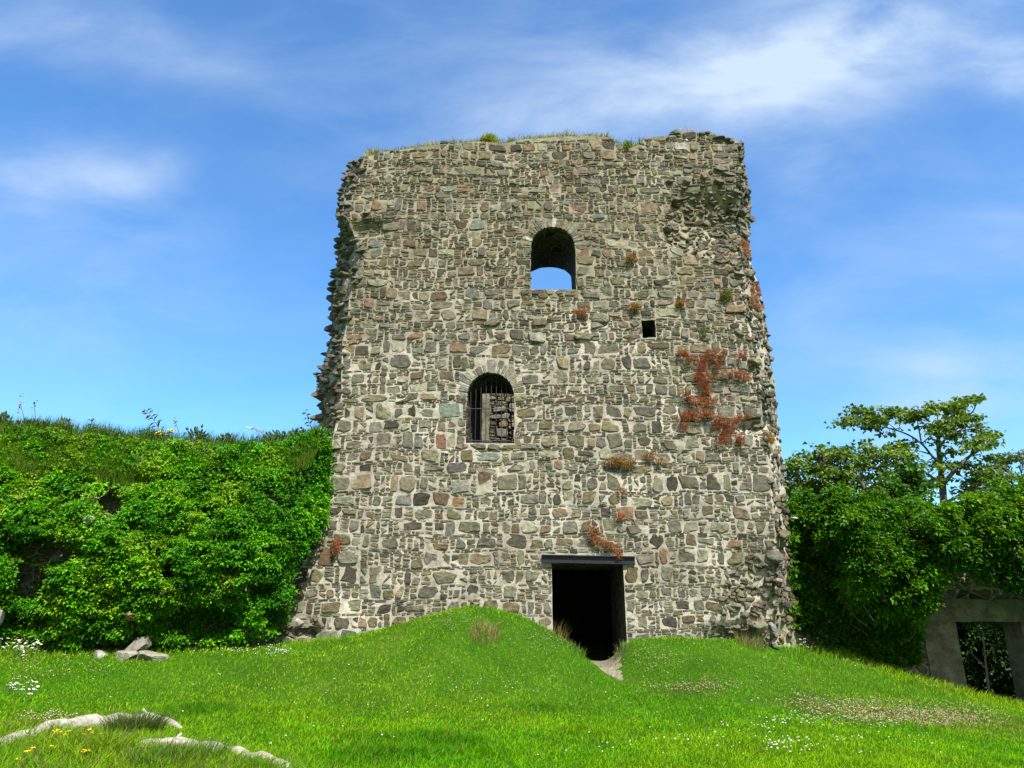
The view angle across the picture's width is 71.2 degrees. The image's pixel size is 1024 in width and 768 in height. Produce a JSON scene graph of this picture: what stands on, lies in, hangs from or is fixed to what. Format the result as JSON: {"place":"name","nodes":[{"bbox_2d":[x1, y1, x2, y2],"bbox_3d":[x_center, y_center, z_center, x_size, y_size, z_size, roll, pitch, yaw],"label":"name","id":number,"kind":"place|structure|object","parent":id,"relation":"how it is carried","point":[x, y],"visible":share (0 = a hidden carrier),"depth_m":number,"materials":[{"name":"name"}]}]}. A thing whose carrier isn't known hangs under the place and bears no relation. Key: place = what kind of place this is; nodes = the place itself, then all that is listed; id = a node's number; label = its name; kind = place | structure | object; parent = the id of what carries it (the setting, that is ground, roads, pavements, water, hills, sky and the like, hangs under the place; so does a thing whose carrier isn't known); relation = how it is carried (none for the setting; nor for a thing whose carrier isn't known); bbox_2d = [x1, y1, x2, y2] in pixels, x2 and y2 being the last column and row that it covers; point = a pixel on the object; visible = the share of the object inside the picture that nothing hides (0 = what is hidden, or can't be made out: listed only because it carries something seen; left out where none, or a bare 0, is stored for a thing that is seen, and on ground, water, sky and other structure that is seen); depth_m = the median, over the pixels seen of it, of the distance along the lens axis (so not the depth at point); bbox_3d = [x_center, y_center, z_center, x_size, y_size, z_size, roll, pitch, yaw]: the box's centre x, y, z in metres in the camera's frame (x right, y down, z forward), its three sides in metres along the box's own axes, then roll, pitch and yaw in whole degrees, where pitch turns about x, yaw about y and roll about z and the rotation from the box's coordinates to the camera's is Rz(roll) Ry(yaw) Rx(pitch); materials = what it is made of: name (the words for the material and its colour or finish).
{"place":"outdoors","nodes":[
{"label":"outdoors","id":0,"kind":"place"},
{"bbox_2d":[0,604,1023,767],"bbox_3d":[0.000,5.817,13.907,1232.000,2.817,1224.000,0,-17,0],"label":"ground","id":1,"kind":"structure","parent":0,"point":[601,648],"depth_m":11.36,"materials":[{"name":"green plant"}]},
{"bbox_2d":[0,637,41,661],"bbox_3d":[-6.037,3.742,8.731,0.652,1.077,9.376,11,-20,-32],"label":"daisy clump","id":2,"kind":"object","parent":1,"relation":"on","point":[32,647],"visible":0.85,"depth_m":11.79,"materials":[{"name":"white plant"}]},
{"bbox_2d":[6,676,39,701],"bbox_3d":[-6.625,4.129,9.670,0.380,0.283,0.945,13,-22,-37],"label":"daisy clump","id":3,"kind":"object","parent":1,"relation":"on","point":[29,689],"visible":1,"depth_m":9.68,"materials":[{"name":"white plant"}]},
{"bbox_2d":[16,750,30,762],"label":"ragwort","id":4,"kind":"object","parent":1,"relation":"on","point":[26,751],"visible":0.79,"depth_m":6.72,"materials":[{"name":"yellow plant"}]},
{"bbox_2d":[0,708,182,745],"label":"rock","id":5,"kind":"object","parent":1,"relation":"on","point":[83,719],"visible":0.39,"depth_m":8.36,"materials":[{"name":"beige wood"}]},
{"bbox_2d":[93,650,107,658],"bbox_3d":[-6.999,4.640,12.155,0.292,0.230,0.204,-12,-21,35],"label":"boulder","id":6,"kind":"object","parent":1,"relation":"on","point":[99,652],"visible":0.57,"depth_m":12.09,"materials":[{"name":"stone"}]},
{"bbox_2d":[115,650,137,659],"bbox_3d":[-6.593,4.694,12.244,0.389,0.241,0.388,0,-17,0],"label":"boulder","id":7,"kind":"object","parent":1,"relation":"on","point":[125,655],"visible":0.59,"depth_m":12.11,"materials":[{"name":"stone"}]},
{"bbox_2d":[93,704,179,737],"bbox_3d":[-4.270,3.877,8.206,0.918,0.320,0.988,0,-17,0],"label":"grass tussock","id":8,"kind":"object","parent":1,"relation":"on","point":[145,721],"depth_m":8.11,"materials":[{"name":"green plant"}]},
{"bbox_2d":[124,636,151,651],"bbox_3d":[-6.514,4.606,12.447,0.466,0.414,0.333,15,-23,-40],"label":"boulder","id":9,"kind":"object","parent":1,"relation":"on","point":[138,644],"visible":0.66,"depth_m":12.40,"materials":[{"name":"stone"}]},
{"bbox_2d":[137,650,168,660],"bbox_3d":[-6.132,4.659,12.126,0.554,0.252,0.332,0,-17,0],"label":"boulder","id":10,"kind":"object","parent":1,"relation":"on","point":[146,655],"visible":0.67,"depth_m":12.07,"materials":[{"name":"stone"}]},
{"bbox_2d":[0,438,328,651],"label":"stone wall","id":11,"kind":"structure","parent":1,"relation":"on","point":[31,574],"depth_m":13.59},
{"bbox_2d":[0,420,338,650],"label":"ivy","id":12,"kind":"object","parent":11,"relation":"attached to","point":[119,548],"visible":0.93,"depth_m":13.01,"materials":[{"name":"green plant"}]},
{"bbox_2d":[0,609,4,624],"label":"boulder","id":13,"kind":"object","parent":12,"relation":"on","point":[2,614],"visible":1,"depth_m":11.76,"materials":[{"name":"stone"}]},
{"bbox_2d":[0,410,14,426],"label":"bramble","id":14,"kind":"object","parent":12,"relation":"on","point":[4,414],"visible":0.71,"depth_m":13.67,"materials":[{"name":"green plant"}]},
{"bbox_2d":[17,393,23,417],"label":"weed","id":15,"kind":"object","parent":12,"relation":"on","point":[20,407],"visible":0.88,"depth_m":13.88,"materials":[{"name":"purple plant"}]},
{"bbox_2d":[16,418,52,428],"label":"bramble","id":16,"kind":"object","parent":12,"relation":"on","point":[33,423],"visible":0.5,"depth_m":13.69,"materials":[{"name":"green plant"}]},
{"bbox_2d":[53,416,73,430],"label":"bramble","id":17,"kind":"object","parent":12,"relation":"on","point":[65,420],"visible":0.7,"depth_m":13.93,"materials":[{"name":"green plant"}]},
{"bbox_2d":[83,515,94,524],"bbox_3d":[-7.447,2.398,12.571,0.197,0.182,0.262,11,-20,-32],"label":"boulder","id":18,"kind":"object","parent":12,"relation":"on","point":[86,520],"visible":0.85,"depth_m":12.49,"materials":[{"name":"stone"}]},
{"bbox_2d":[88,418,96,431],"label":"weed","id":19,"kind":"object","parent":12,"relation":"on","point":[92,419],"visible":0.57,"depth_m":14.17,"materials":[{"name":"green plant"}]},
{"bbox_2d":[97,429,123,440],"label":"bramble","id":20,"kind":"object","parent":12,"relation":"on","point":[107,432],"visible":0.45,"depth_m":14.11,"materials":[{"name":"green plant"}]},
{"bbox_2d":[124,611,135,620],"bbox_3d":[-6.639,4.033,12.429,0.227,0.172,0.199,-14,-22,37],"label":"boulder","id":21,"kind":"object","parent":12,"relation":"on","point":[128,617],"visible":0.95,"depth_m":12.38,"materials":[{"name":"stone"}]},
{"bbox_2d":[131,451,143,463],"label":"fern","id":22,"kind":"object","parent":12,"relation":"on","point":[138,460],"visible":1,"depth_m":13.28,"materials":[{"name":"green plant"}]},
{"bbox_2d":[131,428,158,441],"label":"bramble","id":23,"kind":"object","parent":12,"relation":"on","point":[149,434],"visible":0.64,"depth_m":14.28,"materials":[{"name":"green plant"}]},
{"bbox_2d":[0,414,324,488],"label":"grass","id":24,"kind":"structure","parent":12,"relation":"on","point":[21,464],"depth_m":13.73,"materials":[{"name":"green plant"}]},
{"bbox_2d":[141,408,162,437],"bbox_3d":[-7.252,0.783,14.378,0.509,0.633,0.108,0,-17,0],"label":"weed","id":25,"kind":"object","parent":24,"relation":"on","point":[148,416],"visible":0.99,"depth_m":14.40,"materials":[{"name":"green plant"}]},
{"bbox_2d":[302,409,313,426],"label":"weed","id":26,"kind":"object","parent":24,"relation":"on","point":[303,413],"visible":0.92,"depth_m":15.32,"materials":[{"name":"green plant"}]},
{"bbox_2d":[165,429,173,437],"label":"weed","id":27,"kind":"object","parent":12,"relation":"on","point":[166,432],"visible":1,"depth_m":14.31,"materials":[{"name":"yellow plant"}]},
{"bbox_2d":[184,424,209,441],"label":"bramble","id":28,"kind":"object","parent":12,"relation":"on","point":[200,434],"visible":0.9,"depth_m":14.53,"materials":[{"name":"green plant"}]},
{"bbox_2d":[212,433,238,444],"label":"bramble","id":29,"kind":"object","parent":12,"relation":"on","point":[230,439],"visible":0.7,"depth_m":14.67,"materials":[{"name":"green plant"}]},
{"bbox_2d":[246,426,266,440],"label":"weed","id":30,"kind":"object","parent":12,"relation":"on","point":[253,427],"visible":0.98,"depth_m":14.96,"materials":[{"name":"white plant"}]},
{"bbox_2d":[263,429,288,441],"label":"bramble","id":31,"kind":"object","parent":12,"relation":"on","point":[272,435],"visible":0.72,"depth_m":14.92,"materials":[{"name":"green plant"}]},
{"bbox_2d":[287,426,309,439],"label":"bramble","id":32,"kind":"object","parent":12,"relation":"on","point":[295,431],"visible":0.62,"depth_m":15.05,"materials":[{"name":"green plant"}]},
{"bbox_2d":[117,731,247,767],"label":"grass tussock","id":33,"kind":"object","parent":1,"relation":"on","point":[171,748],"depth_m":6.80,"materials":[{"name":"green plant"}]},
{"bbox_2d":[120,732,291,766],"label":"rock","id":34,"kind":"object","parent":1,"relation":"on","point":[239,748],"visible":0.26,"depth_m":7.24,"materials":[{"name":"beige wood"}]},
{"bbox_2d":[6,638,962,754],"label":"daisies","id":35,"kind":"object","parent":1,"relation":"on","point":[605,692],"visible":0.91,"depth_m":8.85,"materials":[{"name":"white plant"}]},
{"bbox_2d":[470,620,503,643],"bbox_3d":[-0.416,4.242,12.299,0.745,0.457,0.802,0,-17,0],"label":"grass tussock","id":36,"kind":"object","parent":1,"relation":"on","point":[487,631],"depth_m":12.30,"materials":[{"name":"green plant"}]},
{"bbox_2d":[9,611,1009,727],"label":"clover flowers","id":37,"kind":"object","parent":1,"relation":"on","point":[911,709],"visible":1,"depth_m":10.97,"materials":[{"name":"white plant"}]},
{"bbox_2d":[281,129,798,655],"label":"ruined tower","id":38,"kind":"structure","parent":1,"relation":"on","point":[485,409],"depth_m":15.71,"materials":[{"name":"stone"}]},
{"bbox_2d":[331,538,342,557],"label":"wall plant","id":39,"kind":"object","parent":38,"relation":"attached to","point":[335,545],"depth_m":14.57,"materials":[{"name":"red plant"}]},
{"bbox_2d":[481,133,498,142],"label":"shrub","id":40,"kind":"object","parent":38,"relation":"on","point":[492,136],"visible":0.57,"depth_m":17.54,"materials":[{"name":"green plant"}]},
{"bbox_2d":[361,126,693,155],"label":"grass","id":41,"kind":"structure","parent":38,"relation":"on","point":[369,152],"depth_m":17.56,"materials":[{"name":"green plant"}]},
{"bbox_2d":[573,306,589,315],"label":"wall plant","id":42,"kind":"object","parent":38,"relation":"attached to","point":[582,310],"depth_m":16.09,"materials":[{"name":"red plant"}]},
{"bbox_2d":[584,523,622,559],"bbox_3d":[1.889,3.212,14.604,0.814,0.767,0.178,0,-17,0],"label":"wall plant","id":43,"kind":"object","parent":38,"relation":"attached to","point":[600,543],"depth_m":14.63,"materials":[{"name":"red plant"}]},
{"bbox_2d":[603,456,637,469],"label":"wall plant","id":44,"kind":"object","parent":38,"relation":"attached to","point":[628,462],"depth_m":15.09,"materials":[{"name":"orange plant"}]},
{"bbox_2d":[615,511,626,520],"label":"wall plant","id":45,"kind":"object","parent":38,"relation":"attached to","point":[619,515],"depth_m":14.77,"materials":[{"name":"red plant"}]},
{"bbox_2d":[618,486,625,494],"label":"wall plant","id":46,"kind":"object","parent":38,"relation":"attached to","point":[623,490],"depth_m":14.91,"materials":[{"name":"red plant"}]},
{"bbox_2d":[623,140,632,149],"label":"weed","id":47,"kind":"object","parent":38,"relation":"on","point":[627,145],"visible":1,"depth_m":17.41,"materials":[{"name":"green plant"}]},
{"bbox_2d":[624,253,635,261],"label":"wall plant","id":48,"kind":"object","parent":38,"relation":"attached to","point":[632,256],"depth_m":16.46,"materials":[{"name":"orange plant"}]},
{"bbox_2d":[628,301,641,311],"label":"wall plant","id":49,"kind":"object","parent":38,"relation":"attached to","point":[635,305],"depth_m":16.13,"materials":[{"name":"orange plant"}]},
{"bbox_2d":[643,451,667,464],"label":"wall plant","id":50,"kind":"object","parent":38,"relation":"attached to","point":[652,453],"depth_m":15.12,"materials":[{"name":"orange plant"}]},
{"bbox_2d":[674,298,688,306],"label":"wall plant","id":51,"kind":"object","parent":38,"relation":"attached to","point":[680,303],"depth_m":16.14,"materials":[{"name":"orange plant"}]},
{"bbox_2d":[698,327,707,333],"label":"wall plant","id":52,"kind":"object","parent":38,"relation":"attached to","point":[705,330],"depth_m":15.96,"materials":[{"name":"green plant"}]},
{"bbox_2d":[675,348,752,447],"bbox_3d":[4.394,0.268,15.484,1.846,2.285,0.236,0,-17,0],"label":"wall plant","id":53,"kind":"object","parent":38,"relation":"attached to","point":[708,412],"depth_m":15.49,"materials":[{"name":"red plant"}]},
{"bbox_2d":[719,288,732,300],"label":"wall plant","id":54,"kind":"object","parent":38,"relation":"attached to","point":[728,294],"depth_m":16.24,"materials":[{"name":"green plant"}]},
{"bbox_2d":[738,237,749,256],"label":"wall plant","id":55,"kind":"object","parent":38,"relation":"attached to","point":[745,247],"depth_m":16.75,"materials":[{"name":"orange plant"}]},
{"bbox_2d":[748,280,764,311],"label":"wall plant","id":56,"kind":"object","parent":38,"relation":"attached to","point":[754,286],"depth_m":16.22,"materials":[{"name":"red plant"}]},
{"bbox_2d":[765,432,774,443],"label":"wall plant","id":57,"kind":"object","parent":38,"relation":"attached to","point":[771,441],"depth_m":15.25,"materials":[{"name":"orange plant"}]},
{"bbox_2d":[551,620,569,640],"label":"grass tussock","id":58,"kind":"object","parent":1,"relation":"on","point":[566,635],"depth_m":13.38,"materials":[{"name":"plant"}]},
{"bbox_2d":[568,639,589,655],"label":"grass tussock","id":59,"kind":"object","parent":1,"relation":"on","point":[576,648],"depth_m":13.10,"materials":[{"name":"green plant"}]},
{"bbox_2d":[613,638,629,658],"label":"grass tussock","id":60,"kind":"object","parent":1,"relation":"on","point":[623,649],"depth_m":13.49,"materials":[{"name":"green plant"}]},
{"bbox_2d":[734,630,770,652],"bbox_3d":[4.680,4.962,13.825,0.772,0.436,0.798,5,-18,-15],"label":"grass tussock","id":61,"kind":"object","parent":1,"relation":"on","point":[755,644],"depth_m":13.75,"materials":[{"name":"green plant"}]},
{"bbox_2d":[783,441,864,512],"bbox_3d":[9.130,5.011,20.676,3.315,6.947,3.282,0,-17,0],"label":"tree","id":62,"kind":"object","parent":1,"relation":"on","point":[824,469],"visible":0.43,"depth_m":21.20,"materials":[{"name":"green plant"}]},
{"bbox_2d":[839,437,928,495],"bbox_3d":[11.825,5.282,22.127,2.698,7.718,4.186,-10,-19,29],"label":"tree","id":63,"kind":"object","parent":1,"relation":"on","point":[873,454],"visible":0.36,"depth_m":22.44,"materials":[{"name":"green plant"}]},
{"bbox_2d":[873,459,943,511],"bbox_3d":[9.557,4.327,16.759,2.148,5.354,1.523,12,-20,-33],"label":"tree","id":64,"kind":"object","parent":1,"relation":"on","point":[909,480],"visible":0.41,"depth_m":17.17,"materials":[{"name":"green plant"}]},
{"bbox_2d":[794,520,1023,702],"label":"doorway wall","id":65,"kind":"structure","parent":1,"relation":"on","point":[966,598],"depth_m":15.19,"materials":[{"name":"grey stone"}]},
{"bbox_2d":[785,480,965,668],"bbox_3d":[7.577,3.867,14.749,3.894,3.893,2.146,0,-17,0],"label":"ivy","id":66,"kind":"object","parent":65,"relation":"attached to","point":[904,582],"visible":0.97,"depth_m":14.76,"materials":[{"name":"green plant"}]},
{"bbox_2d":[823,393,1016,679],"bbox_3d":[14.441,4.821,23.573,7.282,9.612,3.175,2,-17,-8],"label":"tree","id":67,"kind":"object","parent":1,"relation":"on","point":[872,419],"visible":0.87,"depth_m":24.34,"materials":[{"name":"green plant"}]},
{"bbox_2d":[957,622,1006,693],"bbox_3d":[11.018,6.241,16.101,1.888,2.342,0.952,0,-17,0],"label":"sapling","id":68,"kind":"object","parent":1,"relation":"on","point":[1002,640],"visible":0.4,"depth_m":16.19,"materials":[{"name":"green plant"}]},
{"bbox_2d":[956,622,1016,701],"bbox_3d":[11.943,6.167,18.467,4.422,4.640,2.614,0,-17,0],"label":"bushy tree","id":69,"kind":"object","parent":1,"relation":"on","point":[1001,684],"visible":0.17,"depth_m":17.72,"materials":[{"name":"green plant"}]},
{"bbox_2d":[959,449,1023,491],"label":"tree","id":70,"kind":"object","parent":1,"relation":"on","point":[1007,462],"visible":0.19,"depth_m":27.68,"materials":[{"name":"green plant"}]},
{"bbox_2d":[0,0,1023,504],"label":"sky","id":71,"kind":"structure","parent":0,"point":[171,171],"materials":[{"name":"blue"}]},
{"bbox_2d":[590,652,623,679],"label":"path","id":72,"kind":"structure","parent":0,"point":[610,664],"depth_m":13.20,"materials":[{"name":"beige stone"}]},
{"bbox_2d":[910,475,1023,596],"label":"ivy","id":73,"kind":"object","parent":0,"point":[979,511],"visible":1,"depth_m":14.06,"materials":[{"name":"green plant"}]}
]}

